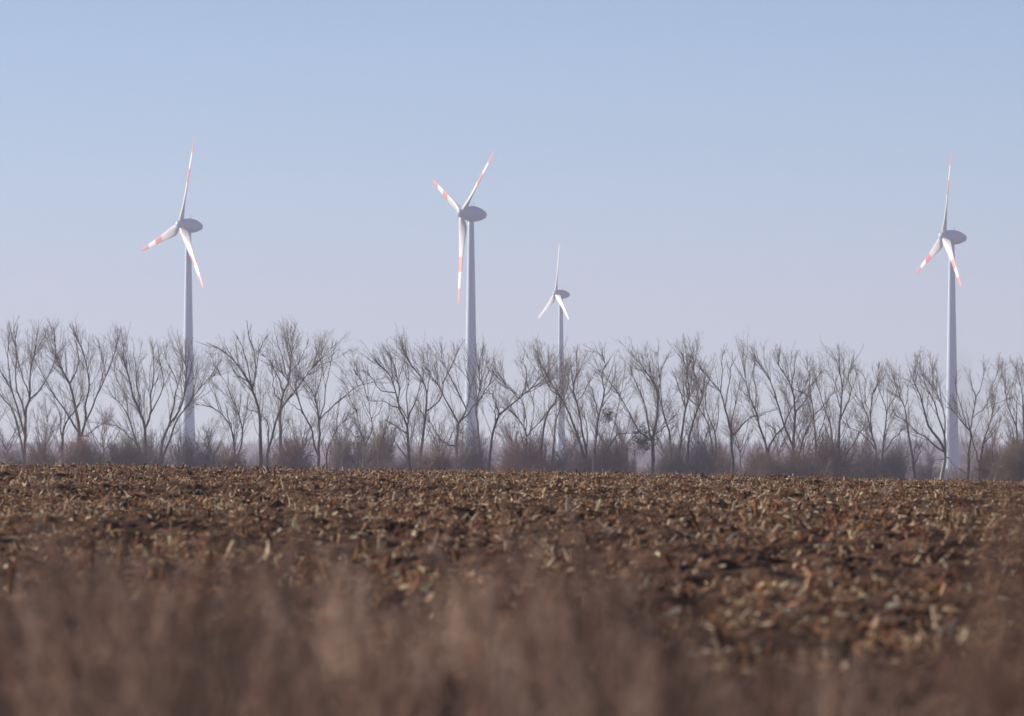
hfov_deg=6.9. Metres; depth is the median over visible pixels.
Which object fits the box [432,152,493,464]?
wind turbine
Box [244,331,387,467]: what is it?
bare tree
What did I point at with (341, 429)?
background tree
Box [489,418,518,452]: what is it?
bare tree
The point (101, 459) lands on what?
bush
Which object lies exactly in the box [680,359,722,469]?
bare tree
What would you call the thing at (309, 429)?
background tree
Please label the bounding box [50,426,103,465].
bush
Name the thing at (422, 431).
bare tree
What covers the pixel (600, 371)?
bare tree
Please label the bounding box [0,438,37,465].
bush
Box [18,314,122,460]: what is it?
bare tree
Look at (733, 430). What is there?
background tree
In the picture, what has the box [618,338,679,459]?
bare tree
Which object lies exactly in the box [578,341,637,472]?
bare tree
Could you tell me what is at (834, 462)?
bush
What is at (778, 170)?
sky
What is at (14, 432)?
background tree
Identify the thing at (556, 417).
bare tree
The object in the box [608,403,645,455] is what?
background tree
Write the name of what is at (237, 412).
bare tree
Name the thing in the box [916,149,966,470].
wind turbine
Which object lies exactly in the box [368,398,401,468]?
bare tree
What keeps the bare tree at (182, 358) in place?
on the ground at (935, 465)
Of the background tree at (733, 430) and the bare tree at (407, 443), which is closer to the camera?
the bare tree at (407, 443)
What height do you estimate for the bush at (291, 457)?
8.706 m
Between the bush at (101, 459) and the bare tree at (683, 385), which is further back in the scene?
the bush at (101, 459)
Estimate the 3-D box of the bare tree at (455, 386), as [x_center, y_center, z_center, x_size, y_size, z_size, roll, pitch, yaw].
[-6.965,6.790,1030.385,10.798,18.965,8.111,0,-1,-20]
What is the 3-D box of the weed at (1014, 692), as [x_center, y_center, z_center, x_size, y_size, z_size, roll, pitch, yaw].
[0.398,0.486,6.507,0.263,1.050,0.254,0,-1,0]
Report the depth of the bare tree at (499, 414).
1003.91 m
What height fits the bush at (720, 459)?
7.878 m
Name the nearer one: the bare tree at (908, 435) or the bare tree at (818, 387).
the bare tree at (908, 435)
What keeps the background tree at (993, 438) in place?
on the ground at (935, 465)
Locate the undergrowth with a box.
[2,450,977,481]
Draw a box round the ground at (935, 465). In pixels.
[20,451,980,481]
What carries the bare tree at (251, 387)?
on the ground at (935, 465)
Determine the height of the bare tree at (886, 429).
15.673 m
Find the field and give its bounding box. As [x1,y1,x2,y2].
[0,465,1023,715]
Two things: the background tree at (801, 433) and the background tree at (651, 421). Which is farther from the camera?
the background tree at (651, 421)
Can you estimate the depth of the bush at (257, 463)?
1009.36 m
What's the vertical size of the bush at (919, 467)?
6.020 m
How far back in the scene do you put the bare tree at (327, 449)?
1009.32 m
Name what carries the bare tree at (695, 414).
on the ground at (935, 465)
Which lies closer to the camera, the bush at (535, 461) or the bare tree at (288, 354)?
the bush at (535, 461)
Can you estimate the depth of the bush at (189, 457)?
978.95 m
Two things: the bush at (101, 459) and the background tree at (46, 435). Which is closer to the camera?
the bush at (101, 459)
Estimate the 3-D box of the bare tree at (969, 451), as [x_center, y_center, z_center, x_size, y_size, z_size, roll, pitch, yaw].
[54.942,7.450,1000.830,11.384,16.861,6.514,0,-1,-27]
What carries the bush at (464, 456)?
on the ground at (935, 465)
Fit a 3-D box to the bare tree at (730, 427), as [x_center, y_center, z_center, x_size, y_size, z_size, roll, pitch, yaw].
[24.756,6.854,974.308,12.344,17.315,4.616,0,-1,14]
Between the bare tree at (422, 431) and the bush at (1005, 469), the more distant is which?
the bare tree at (422, 431)
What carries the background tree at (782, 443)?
on the ground at (935, 465)
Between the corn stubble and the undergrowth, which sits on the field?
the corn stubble
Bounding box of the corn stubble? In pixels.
[0,460,1023,714]
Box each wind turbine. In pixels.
[142,137,202,455]
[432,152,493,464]
[538,251,569,461]
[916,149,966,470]
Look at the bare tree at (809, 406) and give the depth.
991.25 m
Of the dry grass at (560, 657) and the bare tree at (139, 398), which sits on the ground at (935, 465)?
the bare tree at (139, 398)
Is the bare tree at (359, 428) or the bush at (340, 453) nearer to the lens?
the bare tree at (359, 428)
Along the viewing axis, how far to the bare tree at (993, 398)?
982.62 m
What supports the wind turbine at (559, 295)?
on the ground at (935, 465)
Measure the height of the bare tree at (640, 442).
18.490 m
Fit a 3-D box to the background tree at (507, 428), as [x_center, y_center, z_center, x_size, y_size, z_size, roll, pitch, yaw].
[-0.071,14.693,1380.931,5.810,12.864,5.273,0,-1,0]
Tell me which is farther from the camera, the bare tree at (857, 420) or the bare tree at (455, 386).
the bare tree at (455, 386)
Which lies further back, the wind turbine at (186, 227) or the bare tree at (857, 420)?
the wind turbine at (186, 227)
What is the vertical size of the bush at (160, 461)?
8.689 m
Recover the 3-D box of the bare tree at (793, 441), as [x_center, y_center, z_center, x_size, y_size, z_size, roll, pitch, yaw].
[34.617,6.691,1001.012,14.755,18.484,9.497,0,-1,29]
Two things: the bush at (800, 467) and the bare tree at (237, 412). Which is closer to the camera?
the bush at (800, 467)
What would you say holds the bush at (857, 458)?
on the ground at (935, 465)
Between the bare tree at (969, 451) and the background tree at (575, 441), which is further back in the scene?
the background tree at (575, 441)
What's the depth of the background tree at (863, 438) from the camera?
1350.26 m
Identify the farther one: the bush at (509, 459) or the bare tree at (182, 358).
the bare tree at (182, 358)
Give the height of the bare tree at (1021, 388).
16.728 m
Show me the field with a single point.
(730, 555)
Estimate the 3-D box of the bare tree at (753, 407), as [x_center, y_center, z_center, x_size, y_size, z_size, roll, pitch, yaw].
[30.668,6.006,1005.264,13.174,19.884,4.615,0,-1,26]
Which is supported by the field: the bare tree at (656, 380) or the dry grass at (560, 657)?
the dry grass at (560, 657)
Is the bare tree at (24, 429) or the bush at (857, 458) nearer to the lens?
the bush at (857, 458)
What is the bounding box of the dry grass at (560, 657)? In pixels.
[0,413,1016,715]
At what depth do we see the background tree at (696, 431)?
1330.03 m
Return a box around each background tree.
[0,404,28,456]
[29,393,64,452]
[83,401,122,462]
[193,417,230,459]
[283,412,326,460]
[323,407,355,449]
[372,415,404,450]
[425,408,456,454]
[499,411,527,448]
[558,416,585,453]
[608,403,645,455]
[642,401,681,460]
[682,406,717,449]
[717,401,754,470]
[764,403,796,463]
[782,401,819,460]
[848,413,879,453]
[919,433,938,475]
[969,417,1000,454]
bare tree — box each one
[0,314,70,460]
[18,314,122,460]
[88,321,174,463]
[154,325,252,465]
[174,342,255,461]
[188,320,274,468]
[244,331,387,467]
[245,329,358,469]
[255,316,310,454]
[311,390,369,467]
[327,346,388,468]
[348,339,431,470]
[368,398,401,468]
[382,324,465,469]
[409,336,497,466]
[460,338,503,462]
[471,334,585,471]
[487,355,562,452]
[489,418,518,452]
[514,340,598,473]
[515,336,592,460]
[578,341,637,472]
[586,358,650,470]
[604,337,681,474]
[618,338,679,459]
[659,337,707,449]
[671,332,716,475]
[679,344,779,476]
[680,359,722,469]
[726,332,825,459]
[740,336,844,463]
[778,353,836,458]
[795,347,848,444]
[818,335,870,475]
[837,360,888,458]
[871,362,910,467]
[874,356,929,479]
[876,346,970,479]
[929,352,1016,480]
[967,365,1009,480]
[990,356,1023,443]
[998,356,1023,441]
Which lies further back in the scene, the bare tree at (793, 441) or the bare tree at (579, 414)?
the bare tree at (793, 441)
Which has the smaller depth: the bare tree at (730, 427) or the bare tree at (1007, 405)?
the bare tree at (730, 427)
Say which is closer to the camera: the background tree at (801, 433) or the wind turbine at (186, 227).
the background tree at (801, 433)
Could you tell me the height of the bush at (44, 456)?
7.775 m
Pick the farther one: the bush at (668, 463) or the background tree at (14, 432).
the background tree at (14, 432)
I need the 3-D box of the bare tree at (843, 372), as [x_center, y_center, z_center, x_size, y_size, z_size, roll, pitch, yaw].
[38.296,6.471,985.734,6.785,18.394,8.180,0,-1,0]
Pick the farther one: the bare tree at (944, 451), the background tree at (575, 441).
the background tree at (575, 441)
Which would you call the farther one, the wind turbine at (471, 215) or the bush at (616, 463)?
the wind turbine at (471, 215)
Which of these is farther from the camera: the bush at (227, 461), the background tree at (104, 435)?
the background tree at (104, 435)
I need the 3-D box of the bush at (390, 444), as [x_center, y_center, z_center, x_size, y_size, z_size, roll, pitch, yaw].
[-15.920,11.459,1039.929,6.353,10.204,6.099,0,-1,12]
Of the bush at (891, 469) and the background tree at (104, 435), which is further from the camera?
the background tree at (104, 435)
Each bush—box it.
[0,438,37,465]
[17,426,67,465]
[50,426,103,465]
[83,434,116,464]
[99,423,157,467]
[134,424,172,467]
[157,414,224,468]
[197,435,254,469]
[246,447,276,469]
[265,420,320,470]
[322,409,377,470]
[355,411,400,470]
[370,445,429,470]
[408,431,457,472]
[437,417,500,472]
[491,429,528,471]
[508,421,581,473]
[559,438,590,473]
[571,423,635,474]
[616,426,636,474]
[654,431,694,476]
[659,425,729,476]
[713,432,740,475]
[734,438,786,477]
[738,438,834,478]
[804,423,859,479]
[834,432,884,479]
[853,424,919,479]
[907,446,940,480]
[969,443,1007,481]
[985,420,1023,482]
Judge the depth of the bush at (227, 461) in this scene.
984.15 m
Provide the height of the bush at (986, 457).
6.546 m
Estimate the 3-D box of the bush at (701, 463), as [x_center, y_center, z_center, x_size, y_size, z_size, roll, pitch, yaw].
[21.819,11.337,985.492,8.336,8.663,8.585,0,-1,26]
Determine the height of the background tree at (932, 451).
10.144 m
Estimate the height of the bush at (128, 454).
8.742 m
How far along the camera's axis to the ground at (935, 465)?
4398.43 m
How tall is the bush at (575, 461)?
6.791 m
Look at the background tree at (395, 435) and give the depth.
1350.94 m
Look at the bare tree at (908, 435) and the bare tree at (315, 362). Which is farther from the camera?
the bare tree at (315, 362)
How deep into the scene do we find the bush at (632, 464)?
1009.73 m
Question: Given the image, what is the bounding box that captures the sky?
[0,0,1023,448]
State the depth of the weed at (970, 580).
9.00 m
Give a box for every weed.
[887,414,1023,715]
[920,357,1023,715]
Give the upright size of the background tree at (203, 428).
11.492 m
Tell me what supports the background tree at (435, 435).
on the ground at (935, 465)
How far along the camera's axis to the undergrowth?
1016.70 m
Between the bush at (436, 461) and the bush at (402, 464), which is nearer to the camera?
the bush at (436, 461)
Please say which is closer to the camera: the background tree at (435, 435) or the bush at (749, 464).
the bush at (749, 464)
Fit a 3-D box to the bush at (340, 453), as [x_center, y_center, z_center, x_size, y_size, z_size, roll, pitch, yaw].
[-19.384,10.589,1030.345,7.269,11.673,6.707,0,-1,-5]
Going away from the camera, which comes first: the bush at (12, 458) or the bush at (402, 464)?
the bush at (12, 458)
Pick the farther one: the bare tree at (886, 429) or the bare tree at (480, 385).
the bare tree at (886, 429)
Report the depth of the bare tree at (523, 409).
989.04 m
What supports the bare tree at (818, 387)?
on the ground at (935, 465)
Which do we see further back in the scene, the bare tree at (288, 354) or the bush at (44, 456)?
the bare tree at (288, 354)

